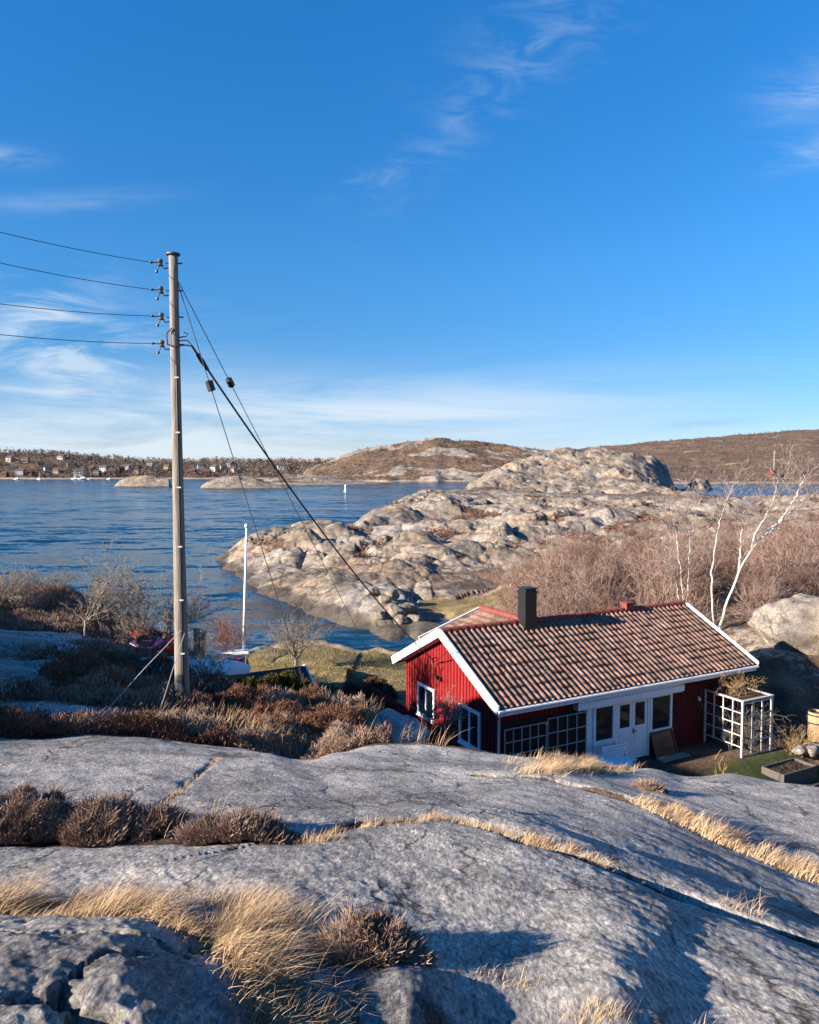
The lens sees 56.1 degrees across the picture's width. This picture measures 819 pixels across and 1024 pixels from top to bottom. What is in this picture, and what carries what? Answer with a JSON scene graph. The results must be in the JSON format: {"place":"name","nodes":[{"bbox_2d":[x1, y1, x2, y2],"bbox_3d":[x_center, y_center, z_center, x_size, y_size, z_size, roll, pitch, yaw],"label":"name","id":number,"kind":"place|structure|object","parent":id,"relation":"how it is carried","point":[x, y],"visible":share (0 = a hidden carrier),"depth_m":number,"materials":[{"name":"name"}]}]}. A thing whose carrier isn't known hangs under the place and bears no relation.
{"place":"outdoors","nodes":[
{"label":"outdoors","id":0,"kind":"place"},
{"bbox_2d":[52,468,59,473],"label":"house","id":1,"kind":"structure","parent":0,"point":[55,470],"depth_m":864.62,"materials":[{"name":"white wood"}]},
{"bbox_2d":[107,468,117,475],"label":"house","id":2,"kind":"structure","parent":0,"point":[111,471],"depth_m":857.94,"materials":[{"name":"red wood"}]},
{"bbox_2d":[114,475,171,486],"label":"skerry","id":3,"kind":"structure","parent":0,"point":[144,481],"depth_m":495.42,"materials":[{"name":"stone"}]},
{"bbox_2d":[0,452,315,479],"bbox_3d":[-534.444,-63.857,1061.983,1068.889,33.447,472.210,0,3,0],"label":"shore","id":4,"kind":"structure","parent":0,"point":[125,475],"depth_m":891.58,"materials":[{"name":"plant"}]},
{"bbox_2d":[1,471,8,476],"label":"house","id":5,"kind":"structure","parent":4,"relation":"on","point":[4,473],"depth_m":847.20,"materials":[{"name":"red wood"}]},
{"bbox_2d":[9,465,17,471],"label":"house","id":6,"kind":"structure","parent":4,"relation":"on","point":[12,468],"depth_m":876.10,"materials":[{"name":"grey wood"}]},
{"bbox_2d":[15,469,24,475],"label":"house","id":7,"kind":"structure","parent":4,"relation":"on","point":[20,471],"depth_m":856.07,"materials":[{"name":"white wood"}]},
{"bbox_2d":[21,457,29,462],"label":"house","id":8,"kind":"structure","parent":4,"relation":"on","point":[25,459],"depth_m":910.40,"materials":[{"name":"white wood"}]},
{"bbox_2d":[43,466,53,472],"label":"house","id":9,"kind":"structure","parent":4,"relation":"on","point":[46,468],"depth_m":866.37,"materials":[{"name":"white wood"}]},
{"bbox_2d":[73,469,83,476],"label":"house","id":10,"kind":"structure","parent":4,"relation":"on","point":[79,472],"depth_m":846.00,"materials":[{"name":"white wood"}]},
{"bbox_2d":[93,470,101,475],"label":"house","id":11,"kind":"structure","parent":4,"relation":"on","point":[97,472],"depth_m":851.70,"materials":[{"name":"white wood"}]},
{"bbox_2d":[99,465,108,472],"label":"house","id":12,"kind":"structure","parent":4,"relation":"on","point":[103,467],"depth_m":876.25,"materials":[{"name":"white wood"}]},
{"bbox_2d":[189,468,196,474],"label":"house","id":13,"kind":"structure","parent":4,"relation":"on","point":[192,470],"depth_m":866.78,"materials":[{"name":"red wood"}]},
{"bbox_2d":[203,469,210,475],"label":"house","id":14,"kind":"structure","parent":4,"relation":"on","point":[207,471],"depth_m":858.40,"materials":[{"name":"red wood"}]},
{"bbox_2d":[277,463,285,469],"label":"house","id":15,"kind":"structure","parent":4,"relation":"on","point":[281,465],"depth_m":900.42,"materials":[{"name":"white wood"}]},
{"bbox_2d":[0,429,818,481],"bbox_3d":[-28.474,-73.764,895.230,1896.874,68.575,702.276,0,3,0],"label":"wood","id":16,"kind":"object","parent":4,"relation":"on","point":[256,467],"visible":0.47,"depth_m":884.56,"materials":[{"name":"plant"}]},
{"bbox_2d":[200,476,291,488],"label":"skerry","id":17,"kind":"structure","parent":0,"point":[228,482],"depth_m":454.97,"materials":[{"name":"stone"}]},
{"bbox_2d":[263,474,392,485],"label":"skerry","id":18,"kind":"structure","parent":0,"point":[310,480],"depth_m":559.07,"materials":[{"name":"stone"}]},
{"bbox_2d":[383,701,394,709],"bbox_3d":[-0.751,7.960,30.504,0.665,0.881,0.826,0,3,0],"label":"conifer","id":19,"kind":"object","parent":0,"point":[387,705],"visible":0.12,"depth_m":30.42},
{"bbox_2d":[0,446,818,1023],"bbox_3d":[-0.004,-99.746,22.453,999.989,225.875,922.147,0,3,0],"label":"ground","id":20,"kind":"structure","parent":0,"point":[564,928],"depth_m":4.88,"materials":[{"name":"stone"}]},
{"bbox_2d":[7,565,43,596],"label":"bare shrub","id":21,"kind":"object","parent":20,"relation":"on","point":[27,586],"visible":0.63,"depth_m":26.18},
{"bbox_2d":[0,560,50,606],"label":"bush","id":22,"kind":"object","parent":20,"relation":"on","point":[10,591],"visible":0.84,"depth_m":25.18,"materials":[{"name":"grey plant"}]},
{"bbox_2d":[0,777,75,845],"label":"heather clump","id":23,"kind":"object","parent":20,"relation":"on","point":[26,809],"visible":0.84,"depth_m":4.64,"materials":[{"name":"plant"}]},
{"bbox_2d":[45,563,76,590],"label":"bare shrub","id":24,"kind":"object","parent":20,"relation":"on","point":[53,578],"visible":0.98,"depth_m":27.23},
{"bbox_2d":[39,786,143,847],"bbox_3d":[-1.955,1.881,4.756,0.700,0.326,0.752,0,3,0],"label":"heather clump","id":25,"kind":"object","parent":20,"relation":"on","point":[90,821],"visible":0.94,"depth_m":4.62,"materials":[{"name":"plant"}]},
{"bbox_2d":[60,536,147,636],"bbox_3d":[-9.125,2.425,23.643,3.420,3.166,2.610,3,5,44],"label":"birch sapling","id":26,"kind":"object","parent":20,"relation":"on","point":[90,616],"visible":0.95,"depth_m":23.39,"materials":[{"name":"grey plant"}]},
{"bbox_2d":[86,574,126,604],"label":"bare shrub","id":27,"kind":"object","parent":20,"relation":"on","point":[103,593],"visible":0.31,"depth_m":29.07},
{"bbox_2d":[108,583,144,616],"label":"bare shrub","id":28,"kind":"object","parent":20,"relation":"on","point":[122,607],"visible":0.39,"depth_m":28.08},
{"bbox_2d":[96,619,173,665],"bbox_3d":[-6.333,3.088,18.132,1.621,1.395,1.545,3,4,42],"label":"bare shrub","id":29,"kind":"object","parent":20,"relation":"on","point":[142,640],"visible":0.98,"depth_m":18.18,"materials":[{"name":"plant"}]},
{"bbox_2d":[129,635,166,652],"bbox_3d":[-8.059,4.094,23.684,1.100,0.380,0.640,-1,28,-12],"label":"kayak","id":30,"kind":"object","parent":20,"relation":"on","point":[161,641],"visible":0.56,"depth_m":23.55,"materials":[{"name":"purple plastic"}]},
{"bbox_2d":[129,629,173,651],"bbox_3d":[-8.141,4.170,24.908,1.900,0.640,0.380,18,-19,-9],"label":"kayak","id":31,"kind":"object","parent":20,"relation":"on","point":[170,649],"visible":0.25,"depth_m":24.80,"materials":[{"name":"red plastic"}]},
{"bbox_2d":[126,796,195,842],"bbox_3d":[-1.592,1.925,4.858,0.516,0.299,0.692,0,3,0],"label":"heather clump","id":32,"kind":"object","parent":20,"relation":"on","point":[151,821],"visible":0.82,"depth_m":4.76,"materials":[{"name":"plant"}]},
{"bbox_2d":[150,252,192,704],"bbox_3d":[-4.277,-0.398,13.995,0.757,8.481,0.287,0,3,0],"label":"telegraph pole","id":33,"kind":"object","parent":20,"relation":"on","point":[181,669],"visible":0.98,"depth_m":13.92,"materials":[{"name":"wood"}]},
{"bbox_2d":[2,304,145,315],"bbox_3d":[-7.159,-3.220,10.327,0.011,0.352,8.625,2,4,36],"label":"overhead wire","id":34,"kind":"object","parent":33,"relation":"attached to","point":[72,311],"visible":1,"depth_m":12.56,"materials":[{"name":"metal"}]},
{"bbox_2d":[0,232,148,261],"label":"overhead wire","id":35,"kind":"object","parent":33,"relation":"attached to","point":[72,248],"visible":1,"depth_m":12.52,"materials":[{"name":"metal"}]},
{"bbox_2d":[0,334,151,343],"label":"overhead wire","id":36,"kind":"object","parent":33,"relation":"attached to","point":[75,340],"visible":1,"depth_m":12.61,"materials":[{"name":"metal"}]},
{"bbox_2d":[1,263,150,289],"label":"overhead wire","id":37,"kind":"object","parent":33,"relation":"attached to","point":[72,277],"visible":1,"depth_m":12.54,"materials":[{"name":"metal"}]},
{"bbox_2d":[105,631,180,711],"bbox_3d":[-4.643,2.762,13.480,0.013,1.278,1.701,3,4,39],"label":"guy wire","id":38,"kind":"object","parent":33,"relation":"attached to","point":[142,670],"visible":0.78,"depth_m":13.43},
{"bbox_2d":[160,631,185,710],"bbox_3d":[-4.075,2.789,13.150,0.013,1.137,1.992,0,3,-2],"label":"guy wire","id":39,"kind":"object","parent":33,"relation":"attached to","point":[171,672],"visible":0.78,"depth_m":13.16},
{"bbox_2d":[177,281,311,706],"bbox_3d":[-2.977,-0.098,14.181,2.431,8.143,0.142,-1,3,-9],"label":"guy wire","id":40,"kind":"object","parent":33,"relation":"attached to","point":[210,386],"visible":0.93,"depth_m":14.07,"materials":[{"name":"metal"}]},
{"bbox_2d":[178,281,391,697],"bbox_3d":[-2.264,2.180,22.973,0.144,13.755,18.090,1,3,12],"label":"guy wire","id":41,"kind":"object","parent":33,"relation":"attached to","point":[230,382],"visible":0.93,"depth_m":16.60,"materials":[{"name":"metal"}]},
{"bbox_2d":[191,346,434,661],"bbox_3d":[-1.517,1.113,20.337,0.090,8.967,13.401,1,3,21],"label":"service cable","id":42,"kind":"object","parent":33,"relation":"attached to","point":[226,397],"visible":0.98,"depth_m":17.02,"materials":[{"name":"rubber"}]},
{"bbox_2d":[96,558,250,656],"bbox_3d":[-7.677,3.268,24.407,3.763,3.527,4.135,3,4,39],"label":"bare shrub","id":43,"kind":"object","parent":20,"relation":"on","point":[139,615],"visible":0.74,"depth_m":24.27,"materials":[{"name":"grey plant"}]},
{"bbox_2d":[140,655,249,675],"bbox_3d":[-5.192,3.671,18.382,2.700,0.442,0.970,0,3,-6],"label":"dinghy","id":44,"kind":"object","parent":20,"relation":"on","point":[236,667],"visible":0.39,"depth_m":18.30,"materials":[{"name":"white paint"}]},
{"bbox_2d":[0,639,390,759],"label":"heather","id":45,"kind":"object","parent":20,"relation":"on","point":[10,724],"visible":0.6,"depth_m":13.58,"materials":[{"name":"plant"}]},
{"bbox_2d":[0,582,391,759],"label":"heath scrub","id":46,"kind":"object","parent":20,"relation":"on","point":[328,740],"visible":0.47,"depth_m":14.23,"materials":[{"name":"plant"}]},
{"bbox_2d":[193,628,199,652],"bbox_3d":[-8.121,5.521,29.359,0.238,2.187,0.250,0,3,0],"label":"timber post","id":47,"kind":"object","parent":20,"relation":"on","point":[196,632],"visible":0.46,"depth_m":29.23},
{"bbox_2d":[200,631,206,653],"bbox_3d":[-7.860,5.585,29.363,0.238,2.058,0.250,0,3,0],"label":"timber post","id":48,"kind":"object","parent":20,"relation":"on","point":[203,636],"visible":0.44,"depth_m":29.23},
{"bbox_2d":[188,631,233,674],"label":"bare shrub","id":49,"kind":"object","parent":20,"relation":"on","point":[218,660],"visible":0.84,"depth_m":17.15,"materials":[{"name":"plant"}]},
{"bbox_2d":[213,654,242,661],"bbox_3d":[-6.387,5.136,25.862,1.700,0.640,0.380,-15,-25,12],"label":"kayak","id":50,"kind":"object","parent":20,"relation":"on","point":[238,659],"visible":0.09,"depth_m":25.63,"materials":[{"name":"red plastic"}]},
{"bbox_2d":[201,611,261,651],"bbox_3d":[-6.312,4.399,27.443,2.315,1.810,2.069,0,3,6],"label":"bare shrub","id":51,"kind":"object","parent":20,"relation":"on","point":[225,629],"visible":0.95,"depth_m":27.26,"materials":[{"name":"plant"}]},
{"bbox_2d":[216,649,248,663],"bbox_3d":[-6.287,5.311,27.344,1.100,0.700,0.600,-1,3,-10],"label":"garden table","id":52,"kind":"object","parent":20,"relation":"on","point":[239,652],"visible":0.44,"depth_m":27.16,"materials":[{"name":"white paint"}]},
{"bbox_2d":[171,801,296,846],"bbox_3d":[-1.047,1.864,4.595,0.786,0.305,0.591,0,3,0],"label":"heather clump","id":53,"kind":"object","parent":20,"relation":"on","point":[249,825],"visible":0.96,"depth_m":4.45,"materials":[{"name":"plant"}]},
{"bbox_2d":[242,524,248,662],"bbox_3d":[-5.861,3.136,27.359,0.330,5.450,0.152,0,3,0],"label":"flagpole","id":54,"kind":"object","parent":20,"relation":"on","point":[246,526],"visible":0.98,"depth_m":27.31,"materials":[{"name":"metal"}]},
{"bbox_2d":[235,676,263,693],"bbox_3d":[-3.413,3.756,16.466,0.744,0.512,0.740,-2,4,-29],"label":"juniper","id":55,"kind":"object","parent":20,"relation":"on","point":[253,682],"visible":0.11,"depth_m":16.38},
{"bbox_2d":[247,664,317,691],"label":"shed","id":56,"kind":"structure","parent":20,"relation":"on","point":[305,670],"depth_m":33.32,"materials":[{"name":"wood"}]},
{"bbox_2d":[259,669,313,694],"bbox_3d":[-3.050,3.873,17.178,1.614,0.754,1.257,-2,4,-33],"label":"juniper","id":57,"kind":"object","parent":20,"relation":"on","point":[295,683],"visible":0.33,"depth_m":17.02,"materials":[{"name":"plant"}]},
{"bbox_2d":[254,609,341,665],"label":"fruit tree","id":58,"kind":"object","parent":20,"relation":"on","point":[285,641],"visible":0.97,"depth_m":40.49,"materials":[{"name":"grey plant"}]},
{"bbox_2d":[245,645,405,699],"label":"lawn grass","id":59,"kind":"structure","parent":20,"relation":"on","point":[332,657],"depth_m":42.45,"materials":[{"name":"plant"}]},
{"bbox_2d":[320,680,372,706],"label":"rust bush","id":60,"kind":"object","parent":20,"relation":"on","point":[352,688],"visible":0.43,"depth_m":33.97,"materials":[{"name":"plant"}]},
{"bbox_2d":[364,586,380,595],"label":"shore boulder","id":61,"kind":"object","parent":20,"relation":"on","point":[374,590],"visible":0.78,"depth_m":63.06,"materials":[{"name":"stone"}]},
{"bbox_2d":[306,899,440,969],"bbox_3d":[-0.125,1.490,2.724,0.489,0.261,0.442,0,3,0],"label":"heather clump","id":62,"kind":"object","parent":20,"relation":"on","point":[387,938],"visible":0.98,"depth_m":2.63,"materials":[{"name":"plant"}]},
{"bbox_2d":[371,610,384,619],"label":"shore boulder","id":63,"kind":"object","parent":20,"relation":"on","point":[378,614],"visible":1,"depth_m":58.12,"materials":[{"name":"stone"}]},
{"bbox_2d":[361,676,398,700],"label":"rust bush","id":64,"kind":"object","parent":20,"relation":"on","point":[376,683],"visible":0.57,"depth_m":34.85,"materials":[{"name":"plant"}]},
{"bbox_2d":[375,594,391,603],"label":"shore boulder","id":65,"kind":"object","parent":20,"relation":"on","point":[385,599],"visible":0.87,"depth_m":60.04,"materials":[{"name":"stone"}]},
{"bbox_2d":[372,687,405,714],"bbox_3d":[-0.816,7.913,30.862,0.072,1.007,3.140,-2,4,-28],"label":"red fence","id":66,"kind":"object","parent":20,"relation":"on","point":[400,708],"visible":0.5,"depth_m":31.24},
{"bbox_2d":[382,589,399,598],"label":"shore boulder","id":67,"kind":"object","parent":20,"relation":"on","point":[393,593],"visible":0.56,"depth_m":63.15,"materials":[{"name":"stone"}]},
{"bbox_2d":[383,603,406,617],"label":"shore boulder","id":68,"kind":"object","parent":20,"relation":"on","point":[393,610],"visible":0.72,"depth_m":58.62,"materials":[{"name":"stone"}]},
{"bbox_2d":[393,614,409,624],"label":"shore boulder","id":69,"kind":"object","parent":20,"relation":"on","point":[400,619],"visible":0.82,"depth_m":57.23,"materials":[{"name":"stone"}]},
{"bbox_2d":[376,708,429,742],"bbox_3d":[-0.421,4.838,16.612,1.732,0.994,1.457,0,3,0],"label":"boulder","id":70,"kind":"object","parent":20,"relation":"on","point":[390,716],"visible":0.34,"depth_m":16.44,"materials":[{"name":"stone"}]},
{"bbox_2d":[396,603,412,612],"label":"shore boulder","id":71,"kind":"object","parent":20,"relation":"on","point":[407,608],"visible":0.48,"depth_m":60.15,"materials":[{"name":"stone"}]},
{"bbox_2d":[0,588,818,1023],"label":"dry grass","id":72,"kind":"structure","parent":20,"relation":"on","point":[262,966],"depth_m":2.92,"materials":[{"name":"plant"}]},
{"bbox_2d":[404,602,417,612],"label":"shore boulder","id":73,"kind":"object","parent":20,"relation":"on","point":[415,607],"visible":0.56,"depth_m":62.28,"materials":[{"name":"stone"}]},
{"bbox_2d":[406,614,420,622],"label":"shore boulder","id":74,"kind":"object","parent":20,"relation":"on","point":[412,618],"visible":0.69,"depth_m":57.70,"materials":[{"name":"stone"}]},
{"bbox_2d":[407,683,473,745],"bbox_3d":[1.122,6.389,22.234,1.616,3.234,2.402,2,4,32],"label":"dry sapling","id":75,"kind":"object","parent":20,"relation":"on","point":[453,711],"visible":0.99,"depth_m":21.71,"materials":[{"name":"brown plant"}]},
{"bbox_2d":[253,487,818,557],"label":"heath scrub","id":76,"kind":"object","parent":20,"relation":"on","point":[364,546],"visible":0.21,"depth_m":112.50,"materials":[{"name":"plant"}]},
{"bbox_2d":[537,749,591,765],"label":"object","id":77,"kind":"object","parent":20,"relation":"on","point":[557,756],"visible":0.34,"depth_m":9.13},
{"bbox_2d":[391,586,758,759],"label":"cottage","id":78,"kind":"structure","parent":20,"relation":"on","point":[631,674],"depth_m":26.78,"materials":[{"name":"wood"}]},
{"bbox_2d":[416,681,435,723],"bbox_3d":[0.583,6.899,27.828,0.100,1.225,1.320,-2,4,-28],"label":"window","id":79,"kind":"structure","parent":78,"relation":"in","point":[424,692],"depth_m":27.94,"materials":[{"name":"white paint"}]},
{"bbox_2d":[457,703,480,749],"bbox_3d":[1.957,7.105,25.249,0.100,1.345,1.340,-2,4,-28],"label":"window","id":80,"kind":"structure","parent":78,"relation":"in","point":[470,738],"depth_m":25.20,"materials":[{"name":"white paint"}]},
{"bbox_2d":[504,721,547,756],"bbox_3d":[3.674,7.702,24.221,1.660,1.980,0.042,-2,4,-28],"label":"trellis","id":81,"kind":"object","parent":78,"relation":"attached to","point":[529,738],"visible":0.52,"depth_m":24.25,"materials":[{"name":"grey wood"}]},
{"bbox_2d":[547,711,587,758],"bbox_3d":[5.149,7.615,25.045,1.640,2.060,0.042,-2,4,-28],"label":"trellis","id":82,"kind":"object","parent":78,"relation":"attached to","point":[567,729],"visible":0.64,"depth_m":25.05,"materials":[{"name":"grey wood"}]},
{"bbox_2d":[592,704,615,746],"bbox_3d":[6.559,7.142,25.848,1.010,1.365,0.100,-2,4,-28],"label":"window","id":83,"kind":"structure","parent":78,"relation":"in","point":[603,717],"depth_m":25.87,"materials":[{"name":"white paint"}]},
{"bbox_2d":[617,701,632,756],"bbox_3d":[7.365,7.493,26.320,0.690,2.100,0.050,-2,4,-28],"label":"door","id":84,"kind":"structure","parent":78,"relation":"in","point":[624,722],"depth_m":26.32,"materials":[{"name":"white paint"}]},
{"bbox_2d":[632,698,647,757],"bbox_3d":[7.999,7.476,26.625,0.690,2.100,0.111,-2,4,-28],"label":"door","id":85,"kind":"structure","parent":78,"relation":"in","point":[639,710],"depth_m":26.64,"materials":[{"name":"white paint"}]},
{"bbox_2d":[649,694,672,734],"bbox_3d":[8.878,7.082,27.077,1.120,1.385,0.100,-2,4,-28],"label":"window","id":86,"kind":"structure","parent":78,"relation":"in","point":[660,706],"depth_m":27.11,"materials":[{"name":"white paint"}]},
{"bbox_2d":[596,754,632,767],"bbox_3d":[6.556,8.316,24.586,1.160,0.727,1.160,-2,4,-28],"label":"garden table","id":87,"kind":"object","parent":20,"relation":"on","point":[616,759],"visible":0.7,"depth_m":24.66,"materials":[{"name":"white paint"}]},
{"bbox_2d":[598,761,636,771],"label":"heather clump","id":88,"kind":"object","parent":20,"relation":"on","point":[622,770],"visible":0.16,"depth_m":9.94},
{"bbox_2d":[601,741,636,767],"bbox_3d":[6.910,8.179,25.353,1.150,0.900,0.515,-2,4,-28],"label":"garden bench","id":89,"kind":"object","parent":20,"relation":"on","point":[624,747],"visible":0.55,"depth_m":25.52,"materials":[{"name":"white paint"}]},
{"bbox_2d":[472,501,818,631],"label":"brushwood","id":90,"kind":"object","parent":20,"relation":"on","point":[781,554],"visible":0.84,"depth_m":47.54,"materials":[{"name":"plant"}]},
{"bbox_2d":[630,776,670,793],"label":"heather clump","id":91,"kind":"object","parent":20,"relation":"on","point":[647,784],"visible":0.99,"depth_m":8.12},
{"bbox_2d":[649,728,690,762],"bbox_3d":[9.107,8.129,26.855,1.300,0.830,0.690,-2,4,-28],"label":"cold frame","id":92,"kind":"object","parent":20,"relation":"on","point":[664,745],"visible":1,"depth_m":26.89,"materials":[{"name":"grey glass"}]},
{"bbox_2d":[645,468,722,600],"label":"birch tree","id":93,"kind":"object","parent":20,"relation":"on","point":[680,563],"visible":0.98,"depth_m":41.89,"materials":[{"name":"white plant"}]},
{"bbox_2d":[714,749,736,774],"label":"dry stalks","id":94,"kind":"object","parent":20,"relation":"on","point":[720,767],"visible":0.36,"depth_m":24.21,"materials":[{"name":"plant"}]},
{"bbox_2d":[703,684,773,757],"bbox_3d":[11.885,7.633,27.822,1.620,2.270,1.720,-2,4,-28],"label":"lattice enclosure","id":95,"kind":"object","parent":20,"relation":"on","point":[742,698],"visible":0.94,"depth_m":27.39,"materials":[{"name":"wood"}]},
{"bbox_2d":[706,670,767,695],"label":"climbing plant","id":96,"kind":"object","parent":95,"relation":"on","point":[722,682],"visible":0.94,"depth_m":27.68,"materials":[{"name":"plant"}]},
{"bbox_2d":[700,692,789,753],"bbox_3d":[11.921,7.573,27.457,3.054,2.286,4.011,0,3,-1],"label":"bare shrub","id":97,"kind":"object","parent":20,"relation":"on","point":[719,719],"visible":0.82,"depth_m":27.63,"materials":[{"name":"plant"}]},
{"bbox_2d":[688,438,818,628],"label":"birch tree","id":98,"kind":"object","parent":20,"relation":"on","point":[770,529],"visible":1,"depth_m":39.05,"materials":[{"name":"white plant"}]},
{"bbox_2d":[748,593,818,655],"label":"boulder","id":99,"kind":"object","parent":20,"relation":"on","point":[791,623],"visible":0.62,"depth_m":34.41,"materials":[{"name":"stone"}]},
{"bbox_2d":[761,757,816,783],"bbox_3d":[12.820,8.823,25.931,1.700,0.500,0.850,-2,4,-28],"label":"raised bed","id":100,"kind":"object","parent":20,"relation":"on","point":[794,770],"visible":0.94,"depth_m":25.79,"materials":[{"name":"grey wood"}]},
{"bbox_2d":[764,717,817,755],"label":"dry stalks","id":101,"kind":"object","parent":20,"relation":"on","point":[798,742],"visible":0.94,"depth_m":27.54,"materials":[{"name":"plant"}]},
{"bbox_2d":[792,745,806,754],"bbox_3d":[13.780,8.429,27.150,0.460,0.339,0.439,-2,4,-37],"label":"garden stone","id":102,"kind":"object","parent":20,"relation":"on","point":[799,750],"visible":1,"depth_m":27.03,"materials":[{"name":"stone"}]},
{"bbox_2d":[803,743,817,757],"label":"garden stone","id":103,"kind":"object","parent":20,"relation":"on","point":[812,751],"visible":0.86,"depth_m":27.10,"materials":[{"name":"stone"}]},
{"bbox_2d":[805,709,818,743],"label":"barrel","id":104,"kind":"object","parent":20,"relation":"on","point":[812,722],"visible":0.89,"depth_m":27.88,"materials":[{"name":"brown wood"}]},
{"bbox_2d":[0,479,818,655],"bbox_3d":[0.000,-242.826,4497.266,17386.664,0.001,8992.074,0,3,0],"label":"water","id":105,"kind":"structure","parent":0,"point":[46,525],"depth_m":148.83,"materials":[{"name":"liquid"}]},
{"bbox_2d":[0,0,818,461],"label":"sky","id":106,"kind":"structure","parent":0,"point":[550,225],"materials":[{"name":"blue"}]},
{"bbox_2d":[305,437,549,482],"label":"island","id":107,"kind":"structure","parent":0,"point":[453,473],"depth_m":719.91,"materials":[{"name":"stone"}]},
{"bbox_2d":[578,430,818,484],"bbox_3d":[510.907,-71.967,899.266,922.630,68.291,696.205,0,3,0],"label":"hills","id":108,"kind":"structure","parent":0,"point":[688,457],"depth_m":736.74,"materials":[{"name":"plant"}]},
{"bbox_2d":[767,469,776,476],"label":"house","id":109,"kind":"structure","parent":108,"relation":"on","point":[769,473],"depth_m":588.06,"materials":[{"name":"red wood"}]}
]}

